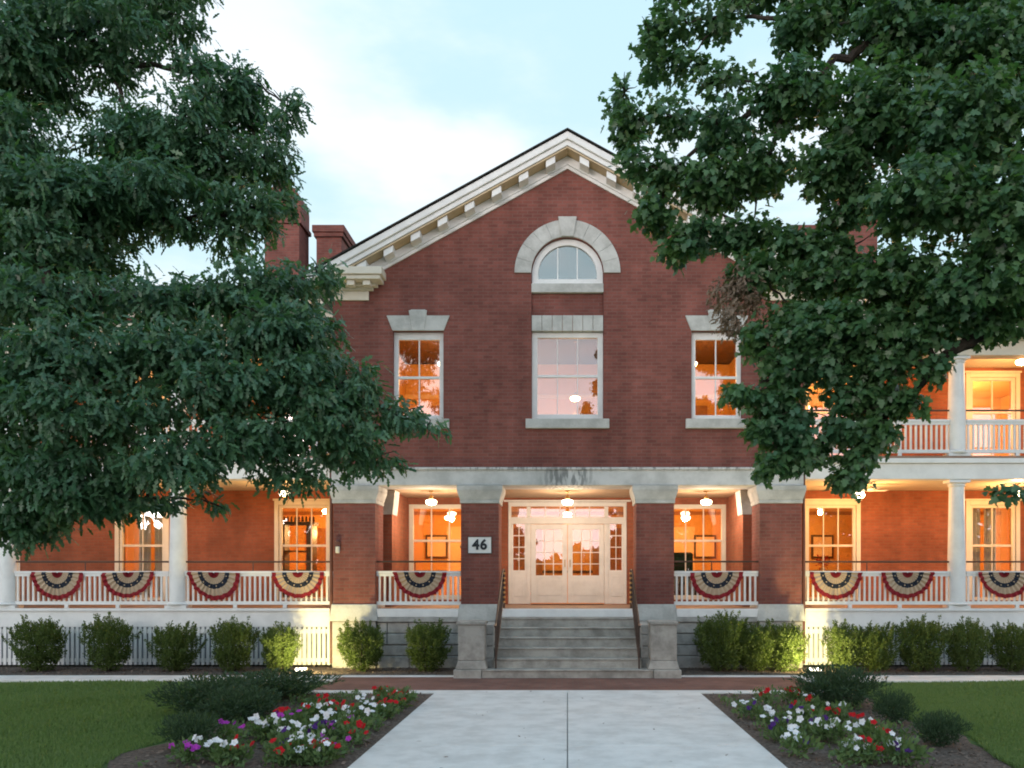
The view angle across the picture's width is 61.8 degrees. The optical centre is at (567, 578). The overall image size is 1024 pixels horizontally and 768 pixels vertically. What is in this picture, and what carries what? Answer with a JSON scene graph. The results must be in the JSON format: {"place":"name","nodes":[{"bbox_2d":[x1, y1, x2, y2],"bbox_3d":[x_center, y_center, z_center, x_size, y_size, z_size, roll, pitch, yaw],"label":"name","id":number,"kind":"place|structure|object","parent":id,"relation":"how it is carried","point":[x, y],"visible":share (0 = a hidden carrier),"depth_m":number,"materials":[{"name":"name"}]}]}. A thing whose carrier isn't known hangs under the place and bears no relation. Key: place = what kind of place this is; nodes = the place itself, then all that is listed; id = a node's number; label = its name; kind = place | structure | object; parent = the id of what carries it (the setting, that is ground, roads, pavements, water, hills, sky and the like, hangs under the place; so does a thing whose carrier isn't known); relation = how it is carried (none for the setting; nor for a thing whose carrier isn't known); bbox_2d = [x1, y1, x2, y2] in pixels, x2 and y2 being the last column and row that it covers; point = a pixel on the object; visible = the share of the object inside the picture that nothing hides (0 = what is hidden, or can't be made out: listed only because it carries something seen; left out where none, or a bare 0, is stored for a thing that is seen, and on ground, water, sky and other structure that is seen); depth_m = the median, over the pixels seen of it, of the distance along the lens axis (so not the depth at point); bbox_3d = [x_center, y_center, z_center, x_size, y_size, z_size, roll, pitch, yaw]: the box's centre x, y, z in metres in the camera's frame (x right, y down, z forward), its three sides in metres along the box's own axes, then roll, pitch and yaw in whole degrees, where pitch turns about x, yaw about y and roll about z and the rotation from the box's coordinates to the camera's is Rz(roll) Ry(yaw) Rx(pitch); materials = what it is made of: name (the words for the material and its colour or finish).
{"place":"outdoors","nodes":[
{"label":"outdoors","id":0,"kind":"place"},
{"bbox_2d":[0,675,343,681],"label":"concrete path","id":1,"kind":"structure","parent":0,"point":[32,678],"depth_m":16.56,"materials":[{"name":"grey concrete"}]},
{"bbox_2d":[0,665,1023,767],"bbox_3d":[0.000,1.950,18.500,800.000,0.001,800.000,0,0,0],"label":"ground","id":2,"kind":"structure","parent":0,"point":[969,739],"depth_m":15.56,"materials":[{"name":"green plant"}]},
{"bbox_2d":[142,672,263,712],"bbox_3d":[-5.186,1.672,12.268,1.582,0.684,1.775,0,0,38],"label":"juniper","id":3,"kind":"object","parent":2,"relation":"on","point":[196,692],"visible":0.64,"depth_m":12.06,"materials":[{"name":"green plant"}]},
{"bbox_2d":[0,0,451,560],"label":"oak tree","id":4,"kind":"object","parent":2,"relation":"on","point":[66,228],"visible":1,"depth_m":8.20,"materials":[{"name":"green plant"}]},
{"bbox_2d":[0,666,455,674],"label":"planting bed","id":5,"kind":"object","parent":2,"relation":"on","point":[343,671],"visible":0.33,"depth_m":17.79,"materials":[{"name":"brown soil"}]},
{"bbox_2d":[1,614,71,671],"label":"shrub","id":6,"kind":"object","parent":5,"relation":"on","point":[42,636],"visible":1,"depth_m":17.68,"materials":[{"name":"green plant"}]},
{"bbox_2d":[77,611,142,670],"bbox_3d":[-9.611,1.324,17.818,1.029,1.302,1.087,0,0,16],"label":"shrub","id":7,"kind":"object","parent":5,"relation":"on","point":[112,651],"visible":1,"depth_m":17.68,"materials":[{"name":"green plant"}]},
{"bbox_2d":[144,620,208,670],"bbox_3d":[-8.196,1.412,17.828,1.117,1.117,1.011,0,0,31],"label":"shrub","id":8,"kind":"object","parent":5,"relation":"on","point":[177,641],"visible":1,"depth_m":17.67,"materials":[{"name":"green plant"}]},
{"bbox_2d":[207,615,260,671],"bbox_3d":[-7.016,1.365,17.922,1.008,1.216,1.097,0,0,-43],"label":"shrub","id":9,"kind":"object","parent":5,"relation":"on","point":[234,633],"visible":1,"depth_m":17.69,"materials":[{"name":"green plant"}]},
{"bbox_2d":[259,621,302,670],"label":"shrub","id":10,"kind":"object","parent":5,"relation":"on","point":[281,655],"visible":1,"depth_m":17.68,"materials":[{"name":"green plant"}]},
{"bbox_2d":[336,617,385,671],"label":"shrub","id":11,"kind":"object","parent":5,"relation":"on","point":[360,659],"visible":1,"depth_m":17.66,"materials":[{"name":"green plant"}]},
{"bbox_2d":[404,617,452,671],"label":"shrub","id":12,"kind":"object","parent":5,"relation":"on","point":[425,639],"visible":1,"depth_m":17.66,"materials":[{"name":"green plant"}]},
{"bbox_2d":[1,665,1023,767],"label":"mulch chips","id":13,"kind":"object","parent":5,"relation":"on","point":[343,762],"visible":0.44,"depth_m":12.70,"materials":[{"name":"brown wood"}]},
{"bbox_2d":[107,694,432,767],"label":"flower bed","id":14,"kind":"object","parent":2,"relation":"on","point":[128,758],"visible":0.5,"depth_m":9.45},
{"bbox_2d":[165,735,200,762],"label":"petunia plant","id":15,"kind":"object","parent":14,"relation":"on","point":[189,739],"visible":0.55,"depth_m":9.00,"materials":[{"name":"green plant"}]},
{"bbox_2d":[168,741,203,766],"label":"petunia plant","id":16,"kind":"object","parent":14,"relation":"on","point":[188,745],"visible":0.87,"depth_m":8.85,"materials":[{"name":"green plant"}]},
{"bbox_2d":[170,744,205,765],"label":"petunia plant","id":17,"kind":"object","parent":14,"relation":"on","point":[195,748],"visible":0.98,"depth_m":8.85,"materials":[{"name":"green plant"}]},
{"bbox_2d":[152,708,224,748],"bbox_3d":[-4.307,1.730,9.760,0.799,0.542,0.712,0,0,25],"label":"juniper","id":18,"kind":"object","parent":14,"relation":"on","point":[191,726],"visible":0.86,"depth_m":9.67,"materials":[{"name":"green plant"}]},
{"bbox_2d":[208,739,233,766],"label":"petunia plant","id":19,"kind":"object","parent":14,"relation":"on","point":[224,742],"visible":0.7,"depth_m":8.84,"materials":[{"name":"green plant"}]},
{"bbox_2d":[210,739,237,764],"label":"petunia plant","id":20,"kind":"object","parent":14,"relation":"on","point":[234,742],"visible":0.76,"depth_m":8.80,"materials":[{"name":"green plant"}]},
{"bbox_2d":[211,718,240,739],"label":"petunia plant","id":21,"kind":"object","parent":14,"relation":"on","point":[227,728],"visible":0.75,"depth_m":10.06,"materials":[{"name":"green plant"}]},
{"bbox_2d":[219,724,250,743],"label":"petunia plant","id":22,"kind":"object","parent":14,"relation":"on","point":[239,732],"visible":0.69,"depth_m":9.76,"materials":[{"name":"green plant"}]},
{"bbox_2d":[222,734,255,766],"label":"petunia plant","id":23,"kind":"object","parent":14,"relation":"on","point":[245,755],"visible":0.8,"depth_m":8.82,"materials":[{"name":"green plant"}]},
{"bbox_2d":[195,684,285,724],"bbox_3d":[-4.416,1.716,11.646,1.176,0.559,1.361,0,0,-13],"label":"juniper","id":24,"kind":"object","parent":14,"relation":"on","point":[247,703],"visible":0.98,"depth_m":11.42,"materials":[{"name":"green plant"}]},
{"bbox_2d":[251,715,283,739],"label":"petunia plant","id":25,"kind":"object","parent":14,"relation":"on","point":[266,720],"visible":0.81,"depth_m":10.22,"materials":[{"name":"green plant"}]},
{"bbox_2d":[200,666,345,700],"bbox_3d":[-4.726,1.716,13.726,2.306,0.559,1.991,0,0,0],"label":"juniper","id":26,"kind":"object","parent":14,"relation":"on","point":[284,677],"visible":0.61,"depth_m":13.63,"materials":[{"name":"green plant"}]},
{"bbox_2d":[264,736,304,765],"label":"petunia plant","id":27,"kind":"object","parent":14,"relation":"on","point":[287,746],"visible":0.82,"depth_m":8.79,"materials":[{"name":"green plant"}]},
{"bbox_2d":[268,730,300,746],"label":"petunia plant","id":28,"kind":"object","parent":14,"relation":"on","point":[281,736],"visible":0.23,"depth_m":9.20,"materials":[{"name":"green plant"}]},
{"bbox_2d":[270,708,303,730],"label":"petunia plant","id":29,"kind":"object","parent":14,"relation":"on","point":[287,712],"visible":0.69,"depth_m":10.60,"materials":[{"name":"green plant"}]},
{"bbox_2d":[303,739,344,765],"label":"petunia plant","id":30,"kind":"object","parent":14,"relation":"on","point":[323,751],"visible":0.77,"depth_m":8.81,"materials":[{"name":"green plant"}]},
{"bbox_2d":[306,739,347,766],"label":"petunia plant","id":31,"kind":"object","parent":14,"relation":"on","point":[332,751],"visible":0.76,"depth_m":8.83,"materials":[{"name":"green plant"}]},
{"bbox_2d":[336,702,366,720],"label":"petunia plant","id":32,"kind":"object","parent":14,"relation":"on","point":[353,710],"visible":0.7,"depth_m":11.31,"materials":[{"name":"green plant"}]},
{"bbox_2d":[336,719,368,744],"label":"petunia plant","id":33,"kind":"object","parent":14,"relation":"on","point":[359,723],"visible":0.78,"depth_m":10.02,"materials":[{"name":"green plant"}]},
{"bbox_2d":[335,713,372,737],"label":"petunia plant","id":34,"kind":"object","parent":14,"relation":"on","point":[353,721],"visible":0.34,"depth_m":10.35,"materials":[{"name":"green plant"}]},
{"bbox_2d":[344,723,371,744],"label":"petunia plant","id":35,"kind":"object","parent":14,"relation":"on","point":[353,733],"visible":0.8,"depth_m":9.88,"materials":[{"name":"green plant"}]},
{"bbox_2d":[361,707,382,729],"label":"petunia plant","id":36,"kind":"object","parent":14,"relation":"on","point":[369,717],"visible":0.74,"depth_m":10.90,"materials":[{"name":"green plant"}]},
{"bbox_2d":[384,687,416,706],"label":"petunia plant","id":37,"kind":"object","parent":14,"relation":"on","point":[393,692],"visible":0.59,"depth_m":12.84,"materials":[{"name":"green plant"}]},
{"bbox_2d":[0,127,1023,677],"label":"brick building","id":38,"kind":"structure","parent":2,"relation":"on","point":[498,291],"depth_m":18.57,"materials":[{"name":"red brick"}]},
{"bbox_2d":[30,572,82,599],"bbox_3d":[-11.226,0.167,18.749,1.161,0.614,0.041,1,0,0],"label":"bunting","id":39,"kind":"object","parent":38,"relation":"attached to","point":[56,585],"visible":1,"depth_m":18.76,"materials":[{"name":"multicoloured fabric"}]},
{"bbox_2d":[101,572,153,597],"bbox_3d":[-9.656,0.145,18.749,1.177,0.569,0.042,-1,0,0],"label":"bunting","id":40,"kind":"object","parent":38,"relation":"attached to","point":[126,584],"visible":1,"depth_m":18.76,"materials":[{"name":"multicoloured fabric"}]},
{"bbox_2d":[115,499,168,599],"bbox_3d":[-10.725,-0.730,21.545,1.426,2.560,0.150,0,0,0],"label":"window","id":41,"kind":"structure","parent":38,"relation":"in","point":[165,522],"depth_m":21.52,"materials":[{"name":"beige paint"}]},
{"bbox_2d":[187,572,239,600],"bbox_3d":[-7.783,0.173,18.749,1.173,0.626,0.041,2,0,0],"label":"bunting","id":42,"kind":"object","parent":38,"relation":"attached to","point":[216,585],"visible":1,"depth_m":18.75,"materials":[{"name":"multicoloured fabric"}]},
{"bbox_2d":[271,572,323,597],"bbox_3d":[-5.922,0.147,18.749,1.159,0.574,0.042,-1,0,0],"label":"bunting","id":43,"kind":"object","parent":38,"relation":"attached to","point":[298,585],"visible":1,"depth_m":18.76,"materials":[{"name":"multicoloured fabric"}]},
{"bbox_2d":[283,516,318,597],"bbox_3d":[-6.975,-0.481,22.250,0.850,2.282,0.440,0,0,0],"label":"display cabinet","id":44,"kind":"object","parent":38,"relation":"on","point":[286,540],"visible":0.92,"depth_m":22.12,"materials":[{"name":"brown wood"}]},
{"bbox_2d":[273,499,329,599],"bbox_3d":[-6.650,-0.730,21.545,1.536,2.560,0.150,0,0,0],"label":"window","id":45,"kind":"structure","parent":38,"relation":"in","point":[310,503],"depth_m":21.52,"materials":[{"name":"beige paint"}]},
{"bbox_2d":[387,309,449,428],"bbox_3d":[-3.235,-4.537,18.565,1.363,2.575,0.270,0,0,0],"label":"window","id":46,"kind":"structure","parent":38,"relation":"in","point":[417,319],"depth_m":18.60,"materials":[{"name":"white paint"}]},
{"bbox_2d":[393,572,446,598],"bbox_3d":[-3.211,0.151,18.549,1.182,0.582,0.042,0,0,0],"label":"bunting","id":47,"kind":"object","parent":38,"relation":"attached to","point":[418,585],"visible":1,"depth_m":18.55,"materials":[{"name":"multicoloured fabric"}]},
{"bbox_2d":[409,504,460,599],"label":"window","id":48,"kind":"structure","parent":38,"relation":"in","point":[411,506],"depth_m":21.52,"materials":[{"name":"beige paint"}]},
{"bbox_2d":[468,536,491,553],"bbox_3d":[-1.900,-0.725,18.483,0.524,0.374,0.033,0,0,0],"label":"number sign","id":49,"kind":"object","parent":38,"relation":"attached to","point":[479,544],"visible":1,"depth_m":18.48,"materials":[{"name":"white metal"}]},
{"bbox_2d":[514,216,619,293],"bbox_3d":[0.000,-7.010,18.575,2.294,1.620,0.310,0,0,0],"label":"arched window","id":50,"kind":"structure","parent":38,"relation":"in","point":[566,226],"depth_m":18.45,"materials":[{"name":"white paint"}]},
{"bbox_2d":[526,315,608,428],"bbox_3d":[0.000,-4.477,18.565,1.810,2.455,0.270,0,0,0],"label":"window","id":51,"kind":"structure","parent":38,"relation":"in","point":[543,326],"depth_m":18.60,"materials":[{"name":"white paint"}]},
{"bbox_2d":[504,500,630,604],"bbox_3d":[0.000,-0.666,21.330,3.200,2.627,0.620,0,0,0],"label":"entrance doorway","id":52,"kind":"structure","parent":38,"relation":"in","point":[524,586],"depth_m":21.54,"materials":[{"name":"white paint"}]},
{"bbox_2d":[674,552,699,594],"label":"window","id":53,"kind":"structure","parent":38,"relation":"on","point":[679,556],"depth_m":22.45,"materials":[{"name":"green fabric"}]},
{"bbox_2d":[674,504,725,599],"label":"window","id":54,"kind":"structure","parent":38,"relation":"in","point":[676,506],"depth_m":21.52,"materials":[{"name":"beige paint"}]},
{"bbox_2d":[690,572,742,599],"bbox_3d":[3.248,0.160,18.549,1.167,0.600,0.042,-1,0,0],"label":"bunting","id":55,"kind":"object","parent":38,"relation":"attached to","point":[714,585],"visible":1,"depth_m":18.56,"materials":[{"name":"multicoloured fabric"}]},
{"bbox_2d":[685,309,747,428],"bbox_3d":[3.235,-4.537,18.565,1.363,2.575,0.270,0,0,0],"label":"window","id":56,"kind":"structure","parent":38,"relation":"in","point":[696,322],"depth_m":18.60,"materials":[{"name":"white paint"}]},
{"bbox_2d":[805,499,861,599],"bbox_3d":[6.650,-0.730,21.545,1.536,2.560,0.150,0,0,0],"label":"window","id":57,"kind":"structure","parent":38,"relation":"in","point":[809,503],"depth_m":21.52,"materials":[{"name":"beige paint"}]},
{"bbox_2d":[810,572,861,599],"bbox_3d":[5.894,0.164,18.749,1.169,0.608,0.041,1,0,0],"label":"bunting","id":58,"kind":"object","parent":38,"relation":"attached to","point":[834,585],"visible":1,"depth_m":18.76,"materials":[{"name":"multicoloured fabric"}]},
{"bbox_2d":[881,572,934,598],"bbox_3d":[7.481,0.153,18.750,1.178,0.585,0.040,0,0,0],"label":"bunting","id":59,"kind":"object","parent":38,"relation":"attached to","point":[906,585],"visible":1,"depth_m":18.75,"materials":[{"name":"multicoloured fabric"}]},
{"bbox_2d":[965,499,1021,599],"bbox_3d":[10.725,-0.730,21.545,1.426,2.560,0.150,0,0,0],"label":"window","id":60,"kind":"structure","parent":38,"relation":"in","point":[970,503],"depth_m":21.52,"materials":[{"name":"beige paint"}]},
{"bbox_2d":[965,371,1021,455],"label":"window","id":61,"kind":"structure","parent":38,"relation":"in","point":[969,381],"depth_m":21.50,"materials":[{"name":"beige paint"}]},
{"bbox_2d":[978,572,1023,598],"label":"bunting","id":62,"kind":"object","parent":38,"relation":"attached to","point":[1005,585],"visible":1,"depth_m":18.75,"materials":[{"name":"multicoloured fabric"}]},
{"bbox_2d":[132,684,947,767],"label":"bedding foliage","id":63,"kind":"object","parent":2,"relation":"on","point":[726,699],"visible":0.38,"depth_m":10.26,"materials":[{"name":"green plant"}]},
{"bbox_2d":[305,675,823,693],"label":"path kerb","id":64,"kind":"structure","parent":2,"relation":"on","point":[571,691],"depth_m":14.48,"materials":[{"name":"concrete"}]},
{"bbox_2d":[348,693,786,767],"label":"walkway","id":65,"kind":"structure","parent":2,"relation":"on","point":[459,730],"depth_m":10.41,"materials":[{"name":"concrete"}]},
{"bbox_2d":[597,0,1023,516],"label":"maple tree","id":66,"kind":"object","parent":2,"relation":"on","point":[943,123],"visible":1,"depth_m":8.59,"materials":[{"name":"green plant"}]},
{"bbox_2d":[679,666,1023,674],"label":"planting bed","id":67,"kind":"object","parent":2,"relation":"on","point":[989,670],"visible":0.33,"depth_m":17.79,"materials":[{"name":"brown soil"}]},
{"bbox_2d":[692,610,753,671],"bbox_3d":[3.269,1.293,17.844,1.297,1.368,1.082,0,0,19],"label":"shrub","id":68,"kind":"object","parent":67,"relation":"on","point":[720,650],"visible":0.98,"depth_m":17.66,"materials":[{"name":"green plant"}]},
{"bbox_2d":[732,620,780,671],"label":"shrub","id":69,"kind":"object","parent":67,"relation":"on","point":[762,640],"visible":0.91,"depth_m":17.67,"materials":[{"name":"green plant"}]},
{"bbox_2d":[755,618,810,671],"bbox_3d":[4.457,1.399,17.853,1.030,1.145,1.160,0,0,-40],"label":"shrub","id":70,"kind":"object","parent":67,"relation":"on","point":[788,652],"visible":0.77,"depth_m":17.64,"materials":[{"name":"green plant"}]},
{"bbox_2d":[819,618,873,669],"bbox_3d":[5.766,1.395,17.844,0.951,1.153,0.912,0,0,-25],"label":"shrub","id":71,"kind":"object","parent":67,"relation":"on","point":[845,644],"visible":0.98,"depth_m":17.69,"materials":[{"name":"green plant"}]},
{"bbox_2d":[852,620,905,671],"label":"shrub","id":72,"kind":"object","parent":67,"relation":"on","point":[873,652],"visible":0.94,"depth_m":17.62,"materials":[{"name":"green plant"}]},
{"bbox_2d":[891,614,953,671],"bbox_3d":[7.443,1.351,17.913,1.196,1.246,1.119,0,0,6],"label":"shrub","id":73,"kind":"object","parent":67,"relation":"on","point":[923,655],"visible":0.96,"depth_m":17.66,"materials":[{"name":"green plant"}]},
{"bbox_2d":[942,615,991,671],"bbox_3d":[8.364,1.370,17.896,0.954,1.205,0.975,0,0,22],"label":"shrub","id":74,"kind":"object","parent":67,"relation":"on","point":[975,638],"visible":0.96,"depth_m":17.68,"materials":[{"name":"green plant"}]},
{"bbox_2d":[986,619,1023,671],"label":"shrub","id":75,"kind":"object","parent":67,"relation":"on","point":[1010,638],"visible":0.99,"depth_m":17.76,"materials":[{"name":"green plant"}]},
{"bbox_2d":[702,694,1010,767],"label":"flower bed","id":76,"kind":"object","parent":2,"relation":"on","point":[792,760],"visible":0.3,"depth_m":9.62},
{"bbox_2d":[731,700,756,718],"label":"petunia plant","id":77,"kind":"object","parent":76,"relation":"on","point":[743,706],"visible":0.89,"depth_m":11.81,"materials":[{"name":"green plant"}]},
{"bbox_2d":[756,687,781,705],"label":"petunia plant","id":78,"kind":"object","parent":76,"relation":"on","point":[767,693],"visible":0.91,"depth_m":12.77,"materials":[{"name":"green plant"}]},
{"bbox_2d":[762,715,794,739],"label":"petunia plant","id":79,"kind":"object","parent":76,"relation":"on","point":[783,720],"visible":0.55,"depth_m":10.22,"materials":[{"name":"green plant"}]},
{"bbox_2d":[768,721,793,742],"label":"petunia plant","id":80,"kind":"object","parent":76,"relation":"on","point":[772,725],"visible":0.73,"depth_m":10.03,"materials":[{"name":"green plant"}]},
{"bbox_2d":[779,729,805,757],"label":"petunia plant","id":81,"kind":"object","parent":76,"relation":"on","point":[788,734],"visible":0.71,"depth_m":9.33,"materials":[{"name":"green plant"}]},
{"bbox_2d":[779,686,806,702],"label":"petunia plant","id":82,"kind":"object","parent":76,"relation":"on","point":[786,690],"visible":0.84,"depth_m":13.09,"materials":[{"name":"green plant"}]},
{"bbox_2d":[786,730,825,758],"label":"petunia plant","id":83,"kind":"object","parent":76,"relation":"on","point":[804,740],"visible":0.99,"depth_m":9.13,"materials":[{"name":"green plant"}]},
{"bbox_2d":[796,694,824,707],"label":"petunia plant","id":84,"kind":"object","parent":76,"relation":"on","point":[815,703],"visible":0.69,"depth_m":12.19,"materials":[{"name":"green plant"}]},
{"bbox_2d":[806,717,833,739],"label":"petunia plant","id":85,"kind":"object","parent":76,"relation":"on","point":[818,727],"visible":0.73,"depth_m":10.09,"materials":[{"name":"green plant"}]},
{"bbox_2d":[808,716,842,742],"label":"petunia plant","id":86,"kind":"object","parent":76,"relation":"on","point":[825,727],"visible":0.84,"depth_m":10.01,"materials":[{"name":"green plant"}]},
{"bbox_2d":[820,700,853,721],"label":"petunia plant","id":87,"kind":"object","parent":76,"relation":"on","point":[842,704],"visible":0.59,"depth_m":11.43,"materials":[{"name":"green plant"}]},
{"bbox_2d":[782,662,893,706],"bbox_3d":[4.047,1.632,12.892,1.581,0.760,1.365,0,0,-26],"label":"juniper","id":88,"kind":"object","parent":76,"relation":"on","point":[838,685],"visible":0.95,"depth_m":12.68,"materials":[{"name":"green plant"}]},
{"bbox_2d":[822,717,858,742],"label":"petunia plant","id":89,"kind":"object","parent":76,"relation":"on","point":[848,728],"visible":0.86,"depth_m":9.95,"materials":[{"name":"green plant"}]},
{"bbox_2d":[827,734,858,762],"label":"petunia plant","id":90,"kind":"object","parent":76,"relation":"on","point":[856,748],"visible":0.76,"depth_m":8.98,"materials":[{"name":"green plant"}]},
{"bbox_2d":[828,737,873,764],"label":"petunia plant","id":91,"kind":"object","parent":76,"relation":"on","point":[846,739],"visible":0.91,"depth_m":8.88,"materials":[{"name":"green plant"}]},
{"bbox_2d":[848,736,887,767],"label":"petunia plant","id":92,"kind":"object","parent":76,"relation":"on","point":[868,739],"visible":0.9,"depth_m":8.86,"materials":[{"name":"green plant"}]},
{"bbox_2d":[858,717,893,739],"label":"petunia plant","id":93,"kind":"object","parent":76,"relation":"on","point":[878,720],"visible":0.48,"depth_m":10.11,"materials":[{"name":"green plant"}]},
{"bbox_2d":[858,723,895,746],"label":"petunia plant","id":94,"kind":"object","parent":76,"relation":"on","point":[881,734],"visible":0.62,"depth_m":9.63,"materials":[{"name":"green plant"}]},
{"bbox_2d":[866,686,919,723],"bbox_3d":[4.339,1.711,11.409,0.652,0.590,0.732,0,0,12],"label":"juniper","id":95,"kind":"object","parent":76,"relation":"on","point":[890,705],"visible":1,"depth_m":11.31,"materials":[{"name":"green plant"}]},
{"bbox_2d":[878,735,920,762],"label":"petunia plant","id":96,"kind":"object","parent":76,"relation":"on","point":[889,743],"visible":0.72,"depth_m":8.90,"materials":[{"name":"green plant"}]},
{"bbox_2d":[882,736,930,766],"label":"petunia plant","id":97,"kind":"object","parent":76,"relation":"on","point":[910,746],"visible":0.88,"depth_m":8.79,"materials":[{"name":"green plant"}]},
{"bbox_2d":[891,736,934,765],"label":"petunia plant","id":98,"kind":"object","parent":76,"relation":"on","point":[916,741],"visible":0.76,"depth_m":8.81,"materials":[{"name":"green plant"}]},
{"bbox_2d":[908,709,974,746],"bbox_3d":[4.329,1.744,9.878,0.607,0.492,0.703,0,0,-39],"label":"juniper","id":99,"kind":"object","parent":76,"relation":"on","point":[940,727],"visible":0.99,"depth_m":9.81,"materials":[{"name":"green plant"}]},
{"bbox_2d":[0,0,1023,284],"label":"sky","id":100,"kind":"structure","parent":0,"point":[414,101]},
{"bbox_2d":[315,677,804,689],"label":"brick path","id":101,"kind":"structure","parent":0,"point":[681,683],"depth_m":15.64,"materials":[{"name":"red brick"}]},
{"bbox_2d":[791,675,1023,681],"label":"concrete path","id":102,"kind":"structure","parent":0,"point":[930,678],"depth_m":16.39,"materials":[{"name":"grey concrete"}]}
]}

